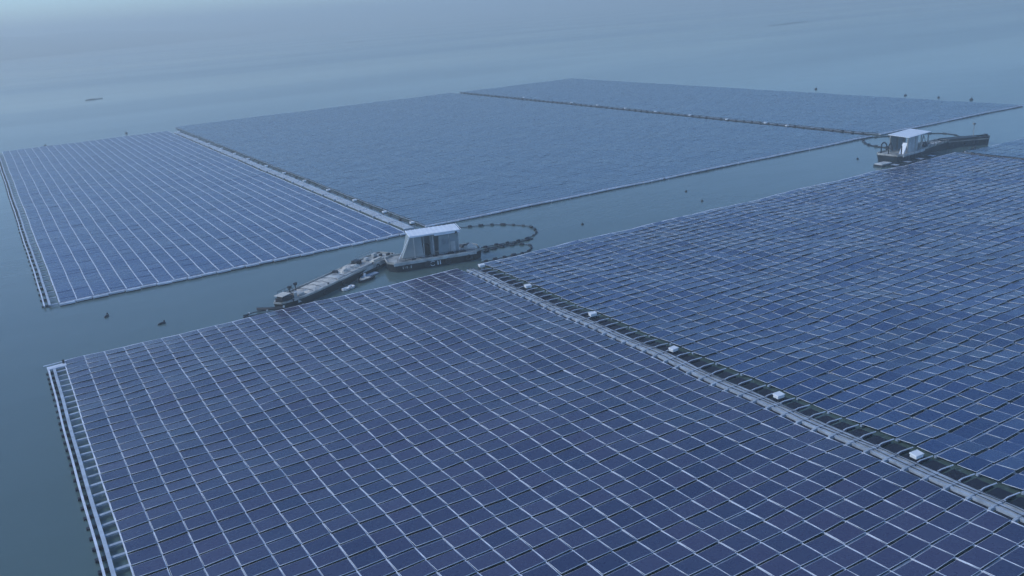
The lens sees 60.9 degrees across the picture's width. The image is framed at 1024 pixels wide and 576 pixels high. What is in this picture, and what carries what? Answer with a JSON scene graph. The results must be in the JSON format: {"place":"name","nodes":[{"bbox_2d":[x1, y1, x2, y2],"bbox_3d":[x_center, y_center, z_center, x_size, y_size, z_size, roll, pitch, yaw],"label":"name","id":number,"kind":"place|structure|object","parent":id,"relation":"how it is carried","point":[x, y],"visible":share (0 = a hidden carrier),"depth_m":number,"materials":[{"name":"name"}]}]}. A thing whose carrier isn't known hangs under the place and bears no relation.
{"place":"outdoors","nodes":[
{"label":"outdoors","id":0,"kind":"place"},
{"bbox_2d":[0,0,590,36],"label":"sky","id":1,"kind":"structure","parent":0,"point":[18,18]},
{"bbox_2d":[0,0,640,60],"bbox_3d":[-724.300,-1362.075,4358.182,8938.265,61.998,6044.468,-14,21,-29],"label":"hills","id":2,"kind":"structure","parent":0,"point":[11,48],"depth_m":3081.32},
{"bbox_2d":[350,10,533,24],"bbox_3d":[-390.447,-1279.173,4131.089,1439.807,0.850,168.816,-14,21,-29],"label":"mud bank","id":3,"kind":"structure","parent":0,"point":[441,17],"depth_m":4161.23,"materials":[{"name":"soil"}]},
{"bbox_2d":[0,0,1023,575],"bbox_3d":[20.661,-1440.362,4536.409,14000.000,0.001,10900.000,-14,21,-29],"label":"water","id":4,"kind":"structure","parent":0,"point":[954,50],"depth_m":214.43,"materials":[{"name":"blue liquid"}]},
{"bbox_2d":[0,154,57,307],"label":"floating walkway","id":5,"kind":"structure","parent":4,"relation":"on","point":[32,251],"depth_m":178.63,"materials":[{"name":"white plastic"}]},
{"bbox_2d":[43,359,131,575],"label":"floating walkway","id":6,"kind":"structure","parent":4,"relation":"on","point":[111,569],"depth_m":81.75,"materials":[{"name":"white plastic"}]},
{"bbox_2d":[2,131,404,302],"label":"floating solar array","id":7,"kind":"object","parent":4,"relation":"on","point":[125,186],"visible":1,"depth_m":192.62,"materials":[{"name":"blue glass"}]},
{"bbox_2d":[59,233,405,305],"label":"border float line","id":8,"kind":"object","parent":4,"relation":"on","point":[213,273],"visible":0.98,"depth_m":147.58,"materials":[{"name":"white plastic"}]},
{"bbox_2d":[174,132,414,230],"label":"floating walkway","id":9,"kind":"structure","parent":4,"relation":"on","point":[388,220],"depth_m":211.72,"materials":[{"name":"plastic"}]},
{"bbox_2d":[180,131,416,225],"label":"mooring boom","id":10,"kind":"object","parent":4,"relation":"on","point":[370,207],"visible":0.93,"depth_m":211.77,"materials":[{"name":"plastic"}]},
{"bbox_2d":[274,251,394,306],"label":"cargo barge","id":11,"kind":"object","parent":4,"relation":"on","point":[327,283],"visible":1,"depth_m":134.89,"materials":[{"name":"metal"}]},
{"bbox_2d":[256,305,284,310],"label":"timber beam","id":12,"kind":"structure","parent":11,"relation":"attached to","point":[267,308],"depth_m":126.04,"materials":[{"name":"wood"}]},
{"bbox_2d":[341,287,349,290],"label":"life ring","id":13,"kind":"object","parent":4,"relation":"on","point":[345,288],"visible":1,"depth_m":133.31,"materials":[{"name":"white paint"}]},
{"bbox_2d":[357,275,374,282],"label":"skiff","id":14,"kind":"object","parent":4,"relation":"on","point":[364,279],"visible":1,"depth_m":137.24,"materials":[{"name":"metal"}]},
{"bbox_2d":[360,271,378,277],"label":"skiff","id":15,"kind":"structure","parent":4,"relation":"on","point":[369,274],"depth_m":139.81,"materials":[{"name":"plastic"}]},
{"bbox_2d":[384,223,480,272],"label":"shelter barge","id":16,"kind":"object","parent":4,"relation":"on","point":[434,246],"visible":1,"depth_m":143.04,"materials":[{"name":"metal"}]},
{"bbox_2d":[450,241,455,252],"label":"door","id":17,"kind":"structure","parent":16,"relation":"in","point":[453,248],"depth_m":143.95,"materials":[{"name":"metal"}]},
{"bbox_2d":[457,223,537,247],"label":"mooring boom","id":18,"kind":"object","parent":4,"relation":"on","point":[517,240],"visible":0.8,"depth_m":162.62,"materials":[{"name":"rubber"}]},
{"bbox_2d":[481,243,532,262],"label":"mooring boom","id":19,"kind":"object","parent":4,"relation":"on","point":[505,256],"visible":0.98,"depth_m":148.71,"materials":[{"name":"plastic"}]},
{"bbox_2d":[481,238,532,250],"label":"mooring boom","id":20,"kind":"object","parent":4,"relation":"on","point":[500,245],"visible":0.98,"depth_m":152.12,"materials":[{"name":"rubber"}]},
{"bbox_2d":[175,93,866,225],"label":"floating solar array","id":21,"kind":"object","parent":4,"relation":"on","point":[433,141],"visible":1,"depth_m":249.06,"materials":[{"name":"blue glass"}]},
{"bbox_2d":[64,268,1023,575],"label":"floating solar array","id":22,"kind":"object","parent":4,"relation":"on","point":[952,544],"visible":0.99,"depth_m":78.99,"materials":[{"name":"glass"}]},
{"bbox_2d":[244,304,302,317],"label":"timber beam","id":23,"kind":"structure","parent":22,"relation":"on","point":[271,311],"depth_m":125.05,"materials":[{"name":"wood"}]},
{"bbox_2d":[425,136,871,227],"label":"border float line","id":24,"kind":"object","parent":4,"relation":"on","point":[546,202],"visible":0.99,"depth_m":192.25,"materials":[{"name":"white plastic"}]},
{"bbox_2d":[459,92,867,134],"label":"mooring boom","id":25,"kind":"object","parent":4,"relation":"on","point":[776,124],"visible":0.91,"depth_m":295.17,"materials":[{"name":"plastic"}]},
{"bbox_2d":[462,78,1019,134],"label":"floating solar array","id":26,"kind":"object","parent":4,"relation":"on","point":[845,112],"visible":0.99,"depth_m":306.00,"materials":[{"name":"blue glass"}]},
{"bbox_2d":[467,267,1023,525],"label":"floating walkway","id":27,"kind":"structure","parent":4,"relation":"on","point":[996,499],"depth_m":85.68,"materials":[{"name":"plastic"}]},
{"bbox_2d":[478,263,485,268],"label":"combiner box","id":28,"kind":"object","parent":27,"relation":"on","point":[483,265],"visible":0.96,"depth_m":138.65,"materials":[{"name":"white paint"}]},
{"bbox_2d":[524,283,531,289],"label":"combiner box","id":29,"kind":"object","parent":27,"relation":"on","point":[529,286],"visible":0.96,"depth_m":126.96,"materials":[{"name":"white paint"}]},
{"bbox_2d":[588,311,598,319],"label":"combiner box","id":30,"kind":"object","parent":27,"relation":"on","point":[593,313],"visible":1,"depth_m":113.89,"materials":[{"name":"white paint"}]},
{"bbox_2d":[668,346,678,353],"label":"combiner box","id":31,"kind":"object","parent":27,"relation":"on","point":[673,349],"visible":0.96,"depth_m":100.87,"materials":[{"name":"white paint"}]},
{"bbox_2d":[773,391,784,401],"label":"combiner box","id":32,"kind":"object","parent":27,"relation":"on","point":[778,395],"visible":0.98,"depth_m":87.61,"materials":[{"name":"white paint"}]},
{"bbox_2d":[909,450,923,461],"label":"combiner box","id":33,"kind":"object","parent":27,"relation":"on","point":[916,454],"visible":0.98,"depth_m":74.98,"materials":[{"name":"white paint"}]},
{"bbox_2d":[484,152,1023,494],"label":"floating solar array","id":34,"kind":"object","parent":4,"relation":"on","point":[998,471],"visible":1,"depth_m":117.43,"materials":[{"name":"glass"}]},
{"bbox_2d":[862,138,887,147],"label":"mooring boom","id":35,"kind":"object","parent":4,"relation":"on","point":[863,139],"visible":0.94,"depth_m":220.19,"materials":[{"name":"rubber"}]},
{"bbox_2d":[873,161,891,166],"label":"floating platform","id":36,"kind":"structure","parent":4,"relation":"on","point":[882,164],"depth_m":194.91,"materials":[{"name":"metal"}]},
{"bbox_2d":[877,129,948,162],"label":"work boat","id":37,"kind":"object","parent":4,"relation":"on","point":[899,149],"visible":1,"depth_m":200.43,"materials":[{"name":"metal"}]},
{"bbox_2d":[886,151,941,166],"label":"pontoon raft","id":38,"kind":"object","parent":4,"relation":"on","point":[918,159],"visible":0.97,"depth_m":197.06,"materials":[{"name":"plastic"}]},
{"bbox_2d":[869,132,958,137],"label":"mooring boom","id":39,"kind":"object","parent":4,"relation":"on","point":[926,133],"visible":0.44,"depth_m":230.37,"materials":[{"name":"rubber"}]},
{"bbox_2d":[879,105,1022,134],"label":"border float line","id":40,"kind":"object","parent":4,"relation":"on","point":[951,120],"visible":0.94,"depth_m":248.18,"materials":[{"name":"white plastic"}]},
{"bbox_2d":[938,123,989,147],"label":"dark barge","id":41,"kind":"object","parent":4,"relation":"on","point":[967,141],"visible":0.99,"depth_m":209.99,"materials":[{"name":"metal"}]},
{"bbox_2d":[960,152,1023,159],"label":"mooring boom","id":42,"kind":"object","parent":4,"relation":"on","point":[972,153],"visible":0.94,"depth_m":195.40,"materials":[{"name":"plastic"}]},
{"bbox_2d":[964,138,1023,157],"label":"floating solar array","id":43,"kind":"object","parent":4,"relation":"on","point":[1012,149],"visible":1,"depth_m":201.45,"materials":[{"name":"blue glass"}]},
{"bbox_2d":[558,1,809,8],"bbox_3d":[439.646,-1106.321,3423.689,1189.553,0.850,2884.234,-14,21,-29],"label":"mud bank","id":44,"kind":"structure","parent":0,"point":[674,5],"depth_m":2860.96,"materials":[{"name":"soil"}]},
{"bbox_2d":[769,21,807,25],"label":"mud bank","id":45,"kind":"structure","parent":0,"point":[787,23],"depth_m":933.51,"materials":[{"name":"soil"}]}
]}

